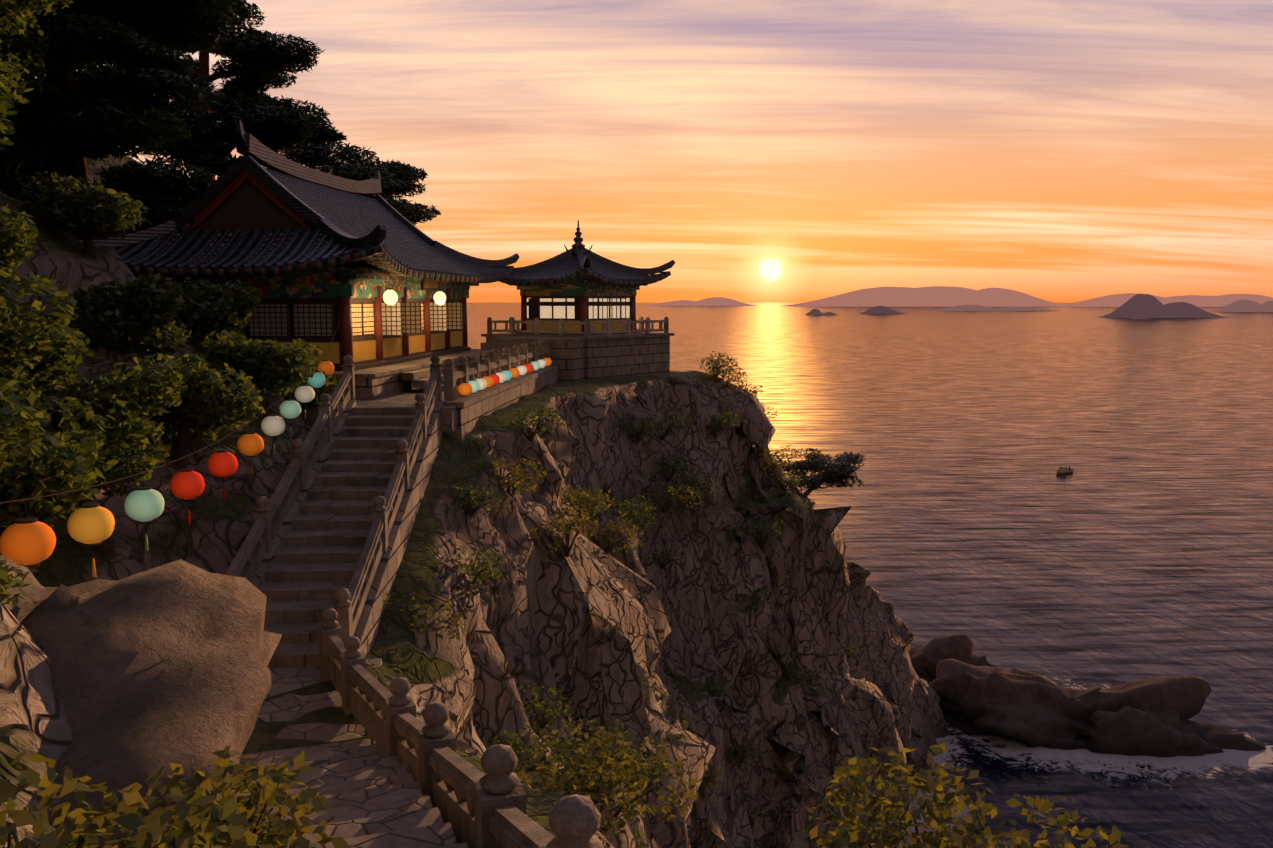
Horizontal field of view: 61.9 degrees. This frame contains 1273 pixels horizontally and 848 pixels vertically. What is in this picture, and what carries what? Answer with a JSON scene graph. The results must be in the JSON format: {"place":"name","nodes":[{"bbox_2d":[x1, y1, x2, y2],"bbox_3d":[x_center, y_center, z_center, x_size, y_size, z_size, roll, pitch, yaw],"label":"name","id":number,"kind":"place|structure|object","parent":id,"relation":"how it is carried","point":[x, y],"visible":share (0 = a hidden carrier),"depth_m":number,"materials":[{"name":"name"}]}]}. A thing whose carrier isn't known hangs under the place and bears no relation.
{"place":"outdoors","nodes":[
{"label":"outdoors","id":0,"kind":"place"},
{"bbox_2d":[230,658,467,847],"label":"flagstone path","id":1,"kind":"structure","parent":0,"point":[370,791],"depth_m":10.63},
{"bbox_2d":[172,765,334,847],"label":"shrub","id":2,"kind":"object","parent":1,"relation":"on","point":[268,816],"visible":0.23,"depth_m":6.93,"materials":[{"name":"green plant"}]},
{"bbox_2d":[0,118,948,847],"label":"cliff terrain","id":3,"kind":"structure","parent":0,"point":[584,628],"depth_m":30.72,"materials":[{"name":"stone"}]},
{"bbox_2d":[0,40,33,149],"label":"broadleaf tree","id":4,"kind":"object","parent":3,"relation":"on","point":[7,80],"visible":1,"depth_m":17.20,"materials":[{"name":"green plant"}]},
{"bbox_2d":[0,203,38,277],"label":"broadleaf tree","id":5,"kind":"object","parent":3,"relation":"on","point":[14,236],"visible":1,"depth_m":20.60,"materials":[{"name":"green plant"}]},
{"bbox_2d":[0,380,50,472],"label":"broadleaf tree","id":6,"kind":"object","parent":3,"relation":"on","point":[32,415],"visible":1,"depth_m":12.39,"materials":[{"name":"green plant"}]},
{"bbox_2d":[0,6,50,135],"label":"broadleaf tree","id":7,"kind":"object","parent":3,"relation":"on","point":[18,49],"visible":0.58,"depth_m":28.41,"materials":[{"name":"green plant"}]},
{"bbox_2d":[0,0,72,34],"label":"broadleaf tree","id":8,"kind":"object","parent":3,"relation":"on","point":[26,9],"visible":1,"depth_m":23.90,"materials":[{"name":"green plant"}]},
{"bbox_2d":[0,270,77,369],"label":"broadleaf tree","id":9,"kind":"object","parent":3,"relation":"on","point":[23,331],"visible":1,"depth_m":15.31,"materials":[{"name":"green plant"}]},
{"bbox_2d":[0,323,93,395],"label":"broadleaf tree","id":10,"kind":"object","parent":3,"relation":"on","point":[44,370],"visible":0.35,"depth_m":18.69,"materials":[{"name":"green plant"}]},
{"bbox_2d":[0,380,118,536],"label":"broadleaf tree","id":11,"kind":"object","parent":3,"relation":"on","point":[49,471],"visible":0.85,"depth_m":14.18,"materials":[{"name":"green plant"}]},
{"bbox_2d":[19,171,148,259],"bbox_3d":[-12.822,-4.628,24.613,2.383,2.398,2.650,-6,9,-43],"label":"broadleaf tree","id":12,"kind":"object","parent":3,"relation":"on","point":[89,212],"visible":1,"depth_m":24.16,"materials":[{"name":"green plant"}]},
{"bbox_2d":[0,354,187,557],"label":"broadleaf tree","id":13,"kind":"object","parent":3,"relation":"on","point":[126,402],"visible":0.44,"depth_m":17.33,"materials":[{"name":"green plant"}]},
{"bbox_2d":[0,9,225,239],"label":"pine tree","id":14,"kind":"object","parent":3,"relation":"on","point":[82,113],"visible":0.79,"depth_m":30.75,"materials":[{"name":"green plant"}]},
{"bbox_2d":[1,0,244,220],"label":"pine tree","id":15,"kind":"object","parent":3,"relation":"on","point":[177,23],"visible":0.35,"depth_m":35.14,"materials":[{"name":"green plant"}]},
{"bbox_2d":[0,751,255,847],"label":"shrub","id":16,"kind":"object","parent":3,"relation":"on","point":[130,822],"visible":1,"depth_m":4.68,"materials":[{"name":"green plant"}]},
{"bbox_2d":[66,272,191,362],"bbox_3d":[-11.073,-2.037,23.046,2.288,2.477,2.916,-6,9,-43],"label":"broadleaf tree","id":17,"kind":"object","parent":3,"relation":"on","point":[134,311],"visible":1,"depth_m":22.35,"materials":[{"name":"green plant"}]},
{"bbox_2d":[0,555,281,847],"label":"boulder","id":18,"kind":"object","parent":3,"relation":"on","point":[155,669],"visible":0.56,"depth_m":7.64,"materials":[{"name":"stone"}]},
{"bbox_2d":[0,555,32,607],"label":"shrub","id":19,"kind":"object","parent":18,"relation":"on","point":[5,577],"visible":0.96,"depth_m":8.13,"materials":[{"name":"green plant"}]},
{"bbox_2d":[105,353,265,468],"bbox_3d":[-8.971,-0.092,21.114,2.866,2.691,2.623,2,7,19],"label":"broadleaf tree","id":20,"kind":"object","parent":3,"relation":"on","point":[208,398],"visible":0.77,"depth_m":20.72,"materials":[{"name":"green plant"}]},
{"bbox_2d":[66,746,350,847],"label":"shrub","id":21,"kind":"object","parent":3,"relation":"on","point":[225,767],"visible":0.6,"depth_m":5.81,"materials":[{"name":"green plant"}]},
{"bbox_2d":[101,0,330,180],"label":"pine tree","id":22,"kind":"object","parent":3,"relation":"on","point":[263,60],"visible":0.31,"depth_m":46.64,"materials":[{"name":"green plant"}]},
{"bbox_2d":[171,277,260,349],"bbox_3d":[-10.559,-2.389,26.044,2.762,2.416,2.227,6,9,40],"label":"broadleaf tree","id":23,"kind":"object","parent":3,"relation":"on","point":[202,311],"visible":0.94,"depth_m":25.40,"materials":[{"name":"green plant"}]},
{"bbox_2d":[194,330,316,417],"bbox_3d":[-8.435,-0.992,24.404,2.868,2.334,2.874,-6,9,-43],"label":"broadleaf tree","id":24,"kind":"object","parent":3,"relation":"on","point":[274,367],"visible":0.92,"depth_m":23.59,"materials":[{"name":"green plant"}]},
{"bbox_2d":[135,104,415,218],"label":"pine tree","id":25,"kind":"object","parent":3,"relation":"on","point":[275,129],"visible":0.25,"depth_m":42.30,"materials":[{"name":"green plant"}]},
{"bbox_2d":[225,355,354,581],"bbox_3d":[-7.195,1.349,20.287,0.682,4.654,14.182,0,7,-1],"label":"stone balustrade","id":26,"kind":"object","parent":3,"relation":"on","point":[270,515],"visible":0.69,"depth_m":21.87,"materials":[{"name":"stone"}]},
{"bbox_2d":[282,338,337,410],"bbox_3d":[-9.065,-0.896,27.124,2.813,2.630,2.643,-3,7,-23],"label":"broadleaf tree","id":27,"kind":"object","parent":3,"relation":"on","point":[312,352],"depth_m":26.77,"materials":[{"name":"green plant"}]},
{"bbox_2d":[251,399,442,667],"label":"stone stairs","id":28,"kind":"structure","parent":3,"relation":"on","point":[305,571],"depth_m":21.11,"materials":[{"name":"stone"}]},
{"bbox_2d":[279,143,440,224],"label":"pine tree","id":29,"kind":"object","parent":3,"relation":"on","point":[407,176],"visible":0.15,"depth_m":49.10,"materials":[{"name":"green plant"}]},
{"bbox_2d":[385,590,467,640],"bbox_3d":[-3.859,3.576,19.816,1.538,1.011,1.796,6,9,40],"label":"cliff shrub","id":30,"kind":"object","parent":3,"relation":"on","point":[447,608],"visible":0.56,"depth_m":19.43,"materials":[{"name":"green plant"}]},
{"bbox_2d":[299,336,584,431],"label":"stone terrace","id":31,"kind":"structure","parent":3,"relation":"on","point":[567,356],"depth_m":42.23,"materials":[{"name":"stone"}]},
{"bbox_2d":[133,267,492,399],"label":"temple building","id":32,"kind":"structure","parent":31,"relation":"on","point":[401,341],"depth_m":30.24,"materials":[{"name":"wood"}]},
{"bbox_2d":[114,168,514,282],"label":"roof","id":33,"kind":"structure","parent":32,"relation":"attached to","point":[378,256],"depth_m":29.14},
{"bbox_2d":[80,121,518,277],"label":"hall roof tiles","id":34,"kind":"object","parent":33,"relation":"on","point":[278,193],"visible":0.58,"depth_m":30.40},
{"bbox_2d":[0,298,348,503],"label":"lantern string","id":35,"kind":"object","parent":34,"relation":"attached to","point":[174,460],"visible":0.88,"depth_m":16.85,"materials":[{"name":"fabric"}]},
{"bbox_2d":[0,498,55,569],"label":"string lantern","id":36,"kind":"object","parent":35,"relation":"hanging from","point":[28,542],"visible":0.92,"depth_m":12.62,"materials":[{"name":"orange paper"}]},
{"bbox_2d":[67,488,114,577],"bbox_3d":[-7.401,1.466,14.412,0.573,1.256,0.573,0,7,-1],"label":"string lantern","id":37,"kind":"object","parent":35,"relation":"hanging from","point":[90,524],"visible":1,"depth_m":14.23,"materials":[{"name":"yellow paper"}]},
{"bbox_2d":[124,473,164,550],"bbox_3d":[-7.464,1.324,16.106,0.555,1.217,0.555,0,7,-1],"label":"string lantern","id":38,"kind":"object","parent":35,"relation":"hanging from","point":[143,504],"visible":1,"depth_m":15.93,"materials":[{"name":"green paper"}]},
{"bbox_2d":[170,457,204,524],"bbox_3d":[-7.526,1.111,17.792,0.537,1.178,0.537,0,7,-1],"label":"string lantern","id":39,"kind":"object","parent":35,"relation":"hanging from","point":[187,484],"visible":1,"depth_m":17.62,"materials":[{"name":"red paper"}]},
{"bbox_2d":[207,438,237,499],"bbox_3d":[-7.589,0.827,19.470,0.520,1.140,0.520,0,7,-1],"label":"string lantern","id":40,"kind":"object","parent":35,"relation":"hanging from","point":[222,464],"visible":1,"depth_m":19.30,"materials":[{"name":"red paper"}]},
{"bbox_2d":[237,421,263,475],"bbox_3d":[-7.648,0.493,21.041,0.502,1.101,0.502,0,7,-1],"label":"string lantern","id":41,"kind":"object","parent":35,"relation":"hanging from","point":[250,444],"visible":1,"depth_m":20.87,"materials":[{"name":"orange paper"}]},
{"bbox_2d":[261,406,284,454],"bbox_3d":[-7.703,0.122,22.508,0.485,1.062,0.485,0,7,-1],"label":"string lantern","id":42,"kind":"object","parent":35,"relation":"hanging from","point":[273,425],"visible":0.98,"depth_m":22.35,"materials":[{"name":"beige paper"}]},
{"bbox_2d":[279,399,301,435],"bbox_3d":[-7.751,-0.247,23.773,0.467,1.023,0.467,0,7,-1],"label":"string lantern","id":43,"kind":"object","parent":35,"relation":"hanging from","point":[290,409],"visible":1,"depth_m":23.61,"materials":[{"name":"green paper"}]},
{"bbox_2d":[295,380,314,417],"bbox_3d":[-7.795,-0.626,24.937,0.449,0.985,0.449,0,7,-1],"label":"string lantern","id":44,"kind":"object","parent":35,"relation":"hanging from","point":[304,393],"visible":1,"depth_m":24.79,"materials":[{"name":"beige paper"}]},
{"bbox_2d":[307,368,325,401],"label":"string lantern","id":45,"kind":"object","parent":35,"relation":"hanging from","point":[317,380],"visible":0.88,"depth_m":25.86,"materials":[{"name":"teal paper"}]},
{"bbox_2d":[317,355,333,388],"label":"string lantern","id":46,"kind":"object","parent":35,"relation":"hanging from","point":[326,366],"visible":0.88,"depth_m":26.72,"materials":[{"name":"orange paper"}]},
{"bbox_2d":[383,272,397,304],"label":"lantern","id":47,"kind":"object","parent":34,"relation":"hanging from","point":[390,297],"visible":1,"depth_m":30.39,"materials":[{"name":"paper"}]},
{"bbox_2d":[318,355,603,847],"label":"stone balustrade","id":48,"kind":"object","parent":3,"relation":"on","point":[478,808],"visible":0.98,"depth_m":10.77,"materials":[{"name":"stone"}]},
{"bbox_2d":[443,481,506,516],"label":"cliff shrub","id":49,"kind":"object","parent":3,"relation":"on","point":[469,510],"visible":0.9,"depth_m":24.48,"materials":[{"name":"green plant"}]},
{"bbox_2d":[446,542,506,596],"bbox_3d":[-3.553,3.069,22.103,1.722,1.021,1.909,0,7,-1],"label":"cliff shrub","id":50,"kind":"object","parent":3,"relation":"on","point":[483,567],"visible":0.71,"depth_m":22.12,"materials":[{"name":"green plant"}]},
{"bbox_2d":[443,366,556,440],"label":"terrace retaining wall","id":51,"kind":"structure","parent":3,"relation":"on","point":[472,408],"depth_m":29.69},
{"bbox_2d":[444,339,549,400],"bbox_3d":[-4.182,-1.847,34.573,0.278,1.364,15.046,1,7,5],"label":"terrace balustrade","id":52,"kind":"object","parent":51,"relation":"on","point":[462,373],"visible":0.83,"depth_m":31.22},
{"bbox_2d":[486,727,540,771],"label":"cliff shrub","id":53,"kind":"object","parent":3,"relation":"on","point":[524,748],"visible":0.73,"depth_m":21.38,"materials":[{"name":"green plant"}]},
{"bbox_2d":[488,454,547,497],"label":"cliff shrub","id":54,"kind":"object","parent":3,"relation":"on","point":[515,481],"visible":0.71,"depth_m":26.32,"materials":[{"name":"green plant"}]},
{"bbox_2d":[496,404,566,441],"bbox_3d":[-2.853,-0.012,29.296,1.797,1.039,1.496,-4,8,-33],"label":"cliff shrub","id":55,"kind":"object","parent":3,"relation":"on","point":[531,435],"visible":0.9,"depth_m":29.38,"materials":[{"name":"green plant"}]},
{"bbox_2d":[516,682,571,733],"bbox_3d":[-2.231,6.471,24.253,1.544,1.014,1.634,0,7,-1],"label":"cliff shrub","id":56,"kind":"object","parent":3,"relation":"on","point":[542,723],"visible":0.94,"depth_m":24.15,"materials":[{"name":"green plant"}]},
{"bbox_2d":[525,735,583,766],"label":"cliff shrub","id":57,"kind":"object","parent":3,"relation":"on","point":[562,759],"visible":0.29,"depth_m":22.91,"materials":[{"name":"green plant"}]},
{"bbox_2d":[531,502,599,556],"bbox_3d":[-1.840,2.774,27.614,1.807,1.435,1.392,0,7,-1],"label":"cliff shrub","id":58,"kind":"object","parent":3,"relation":"on","point":[566,549],"visible":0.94,"depth_m":27.57,"materials":[{"name":"green plant"}]},
{"bbox_2d":[481,280,673,379],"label":"pavilion","id":59,"kind":"structure","parent":3,"relation":"on","point":[600,319],"depth_m":45.57,"materials":[{"name":"stone"}]},
{"bbox_2d":[564,220,592,253],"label":"roof finial","id":60,"kind":"object","parent":59,"relation":"on","point":[578,239],"visible":0.77,"depth_m":46.58,"materials":[{"name":"metal"}]},
{"bbox_2d":[499,255,670,285],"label":"roof eaves","id":61,"kind":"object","parent":59,"relation":"attached to","point":[586,274],"depth_m":44.71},
{"bbox_2d":[505,247,675,280],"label":"pavilion roof tiles","id":62,"kind":"object","parent":61,"relation":"on","point":[600,265],"visible":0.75,"depth_m":46.37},
{"bbox_2d":[567,484,605,523],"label":"cliff shrub","id":63,"kind":"object","parent":3,"relation":"on","point":[593,493],"visible":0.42,"depth_m":32.76,"materials":[{"name":"green plant"}]},
{"bbox_2d":[560,485,615,516],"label":"cliff shrub","id":64,"kind":"object","parent":3,"relation":"on","point":[591,500],"visible":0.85,"depth_m":31.57,"materials":[{"name":"green plant"}]},
{"bbox_2d":[571,717,642,773],"bbox_3d":[-1.019,8.016,25.858,2.213,1.397,1.868,-5,8,-37],"label":"cliff shrub","id":65,"kind":"object","parent":3,"relation":"on","point":[604,726],"visible":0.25,"depth_m":26.06,"materials":[{"name":"green plant"}]},
{"bbox_2d":[531,717,698,842],"bbox_3d":[-0.429,4.252,12.082,2.100,1.406,1.756,4,8,31],"label":"shrub","id":66,"kind":"object","parent":3,"relation":"on","point":[590,776],"visible":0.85,"depth_m":12.09,"materials":[{"name":"green plant"}]},
{"bbox_2d":[586,518,644,553],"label":"cliff shrub","id":67,"kind":"object","parent":3,"relation":"on","point":[612,540],"visible":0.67,"depth_m":35.28,"materials":[{"name":"green plant"}]},
{"bbox_2d":[584,734,670,795],"bbox_3d":[-0.591,8.715,27.288,2.802,1.346,2.413,-4,8,-34],"label":"cliff shrub","id":68,"kind":"object","parent":3,"relation":"on","point":[643,761],"visible":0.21,"depth_m":27.19,"materials":[{"name":"green plant"}]},
{"bbox_2d":[604,495,656,533],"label":"cliff shrub","id":69,"kind":"object","parent":3,"relation":"on","point":[629,515],"visible":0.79,"depth_m":37.46,"materials":[{"name":"green plant"}]},
{"bbox_2d":[613,413,657,439],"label":"cliff shrub","id":70,"kind":"object","parent":3,"relation":"on","point":[639,433],"visible":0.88,"depth_m":42.02,"materials":[{"name":"green plant"}]},
{"bbox_2d":[645,542,682,568],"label":"cliff shrub","id":71,"kind":"object","parent":3,"relation":"on","point":[662,565],"visible":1,"depth_m":40.64,"materials":[{"name":"green plant"}]},
{"bbox_2d":[638,470,703,512],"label":"cliff shrub","id":72,"kind":"object","parent":3,"relation":"on","point":[666,507],"visible":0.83,"depth_m":41.71,"materials":[{"name":"green plant"}]},
{"bbox_2d":[653,411,691,440],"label":"cliff shrub","id":73,"kind":"object","parent":3,"relation":"on","point":[670,427],"visible":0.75,"depth_m":44.54,"materials":[{"name":"green plant"}]},
{"bbox_2d":[660,688,689,728],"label":"cliff shrub","id":74,"kind":"object","parent":3,"relation":"on","point":[674,716],"visible":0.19,"depth_m":32.25,"materials":[{"name":"green plant"}]},
{"bbox_2d":[657,452,693,481],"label":"cliff shrub","id":75,"kind":"object","parent":3,"relation":"on","point":[677,465],"visible":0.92,"depth_m":43.51,"materials":[{"name":"green plant"}]},
{"bbox_2d":[671,468,726,513],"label":"cliff shrub","id":76,"kind":"object","parent":3,"relation":"on","point":[693,510],"visible":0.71,"depth_m":43.88,"materials":[{"name":"green plant"}]},
{"bbox_2d":[698,761,721,793],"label":"cliff shrub","id":77,"kind":"object","parent":3,"relation":"on","point":[707,774],"visible":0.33,"depth_m":35.13,"materials":[{"name":"green plant"}]},
{"bbox_2d":[702,670,726,695],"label":"cliff shrub","id":78,"kind":"object","parent":3,"relation":"on","point":[713,688],"visible":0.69,"depth_m":41.88,"materials":[{"name":"green plant"}]},
{"bbox_2d":[698,351,736,378],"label":"cliff shrub","id":79,"kind":"object","parent":3,"relation":"on","point":[719,361],"visible":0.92,"depth_m":49.60,"materials":[{"name":"green plant"}]},
{"bbox_2d":[705,411,740,436],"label":"cliff shrub","id":80,"kind":"object","parent":3,"relation":"on","point":[714,430],"visible":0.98,"depth_m":47.05,"materials":[{"name":"green plant"}]},
{"bbox_2d":[702,361,747,388],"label":"cliff shrub","id":81,"kind":"object","parent":3,"relation":"on","point":[729,385],"visible":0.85,"depth_m":49.63,"materials":[{"name":"green plant"}]},
{"bbox_2d":[725,741,758,771],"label":"cliff shrub","id":82,"kind":"object","parent":3,"relation":"on","point":[743,756],"visible":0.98,"depth_m":42.47,"materials":[{"name":"green plant"}]},
{"bbox_2d":[730,586,775,614],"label":"cliff shrub","id":83,"kind":"object","parent":3,"relation":"on","point":[751,602],"visible":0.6,"depth_m":44.92,"materials":[{"name":"green plant"}]},
{"bbox_2d":[737,516,786,548],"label":"cliff shrub","id":84,"kind":"object","parent":3,"relation":"on","point":[767,530],"visible":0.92,"depth_m":46.21,"materials":[{"name":"green plant"}]},
{"bbox_2d":[741,641,790,674],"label":"cliff shrub","id":85,"kind":"object","parent":3,"relation":"on","point":[771,659],"visible":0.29,"depth_m":44.65,"materials":[{"name":"green plant"}]},
{"bbox_2d":[751,445,797,473],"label":"cliff shrub","id":86,"kind":"object","parent":3,"relation":"on","point":[767,460],"visible":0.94,"depth_m":49.12,"materials":[{"name":"green plant"}]},
{"bbox_2d":[772,472,799,489],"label":"cliff shrub","id":87,"kind":"object","parent":3,"relation":"on","point":[784,486],"visible":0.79,"depth_m":50.27,"materials":[{"name":"green plant"}]},
{"bbox_2d":[792,667,823,685],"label":"cliff shrub","id":88,"kind":"object","parent":3,"relation":"on","point":[809,679],"visible":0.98,"depth_m":46.98,"materials":[{"name":"green plant"}]},
{"bbox_2d":[782,447,865,496],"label":"pine tree","id":89,"kind":"object","parent":3,"relation":"on","point":[840,471],"visible":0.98,"depth_m":57.73,"materials":[{"name":"green plant"}]},
{"bbox_2d":[801,743,1128,847],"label":"shrub","id":90,"kind":"object","parent":3,"relation":"on","point":[937,816],"visible":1,"depth_m":6.76,"materials":[{"name":"green plant"}]},
{"bbox_2d":[35,0,1272,302],"label":"sky","id":91,"kind":"structure","parent":0,"point":[773,151],"materials":[{"name":"orange"}]},
{"bbox_2d":[467,303,1272,847],"bbox_3d":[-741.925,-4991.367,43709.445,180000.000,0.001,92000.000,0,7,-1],"label":"sea","id":92,"kind":"structure","parent":0,"point":[1135,545],"depth_m":147.00,"materials":[{"name":"liquid"}]},
{"bbox_2d":[644,297,755,305],"bbox_3d":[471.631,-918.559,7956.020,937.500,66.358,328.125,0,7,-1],"label":"island","id":93,"kind":"structure","parent":92,"relation":"on","point":[717,301],"depth_m":7843.45,"materials":[{"name":"purple"}]},
{"bbox_2d":[859,306,905,313],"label":"island","id":94,"kind":"structure","parent":92,"relation":"on","point":[880,310],"depth_m":2480.09,"materials":[{"name":"purple"}]},
{"bbox_2d":[909,634,999,681],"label":"sea rock","id":95,"kind":"object","parent":92,"relation":"in","point":[925,659],"visible":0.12,"depth_m":76.51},
{"bbox_2d":[927,658,1211,756],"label":"sea rock","id":96,"kind":"object","parent":92,"relation":"in","point":[1029,708],"visible":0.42,"depth_m":66.82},
{"bbox_2d":[1100,294,1229,317],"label":"island","id":97,"kind":"structure","parent":92,"relation":"on","point":[1144,305],"depth_m":1870.83,"materials":[{"name":"grey"}]},
{"bbox_2d":[1076,706,1266,756],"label":"sea rock","id":98,"kind":"object","parent":92,"relation":"in","point":[1128,731],"visible":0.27,"depth_m":64.38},
{"bbox_2d":[1177,722,1232,753],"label":"sea rock","id":99,"kind":"object","parent":92,"relation":"in","point":[1204,747],"visible":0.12,"depth_m":64.58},
{"bbox_2d":[1211,299,1272,311],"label":"island edge","id":100,"kind":"object","parent":92,"relation":"on","point":[1242,305],"visible":0.9,"depth_m":2982.89,"materials":[{"name":"purple"}]},
{"bbox_2d":[785,286,1063,306],"bbox_3d":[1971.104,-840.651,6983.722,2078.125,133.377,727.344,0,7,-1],"label":"distant island","id":101,"kind":"structure","parent":0,"point":[939,296],"depth_m":6726.54,"materials":[{"name":"purple"}]},
{"bbox_2d":[932,305,1055,310],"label":"island","id":102,"kind":"structure","parent":0,"point":[976,308],"depth_m":3252.41,"materials":[{"name":"purple"}]},
{"bbox_2d":[1045,293,1272,306],"bbox_3d":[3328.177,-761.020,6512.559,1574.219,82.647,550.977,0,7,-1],"label":"distant island","id":103,"kind":"structure","parent":0,"point":[1116,300],"depth_m":6353.60,"materials":[{"name":"purple"}]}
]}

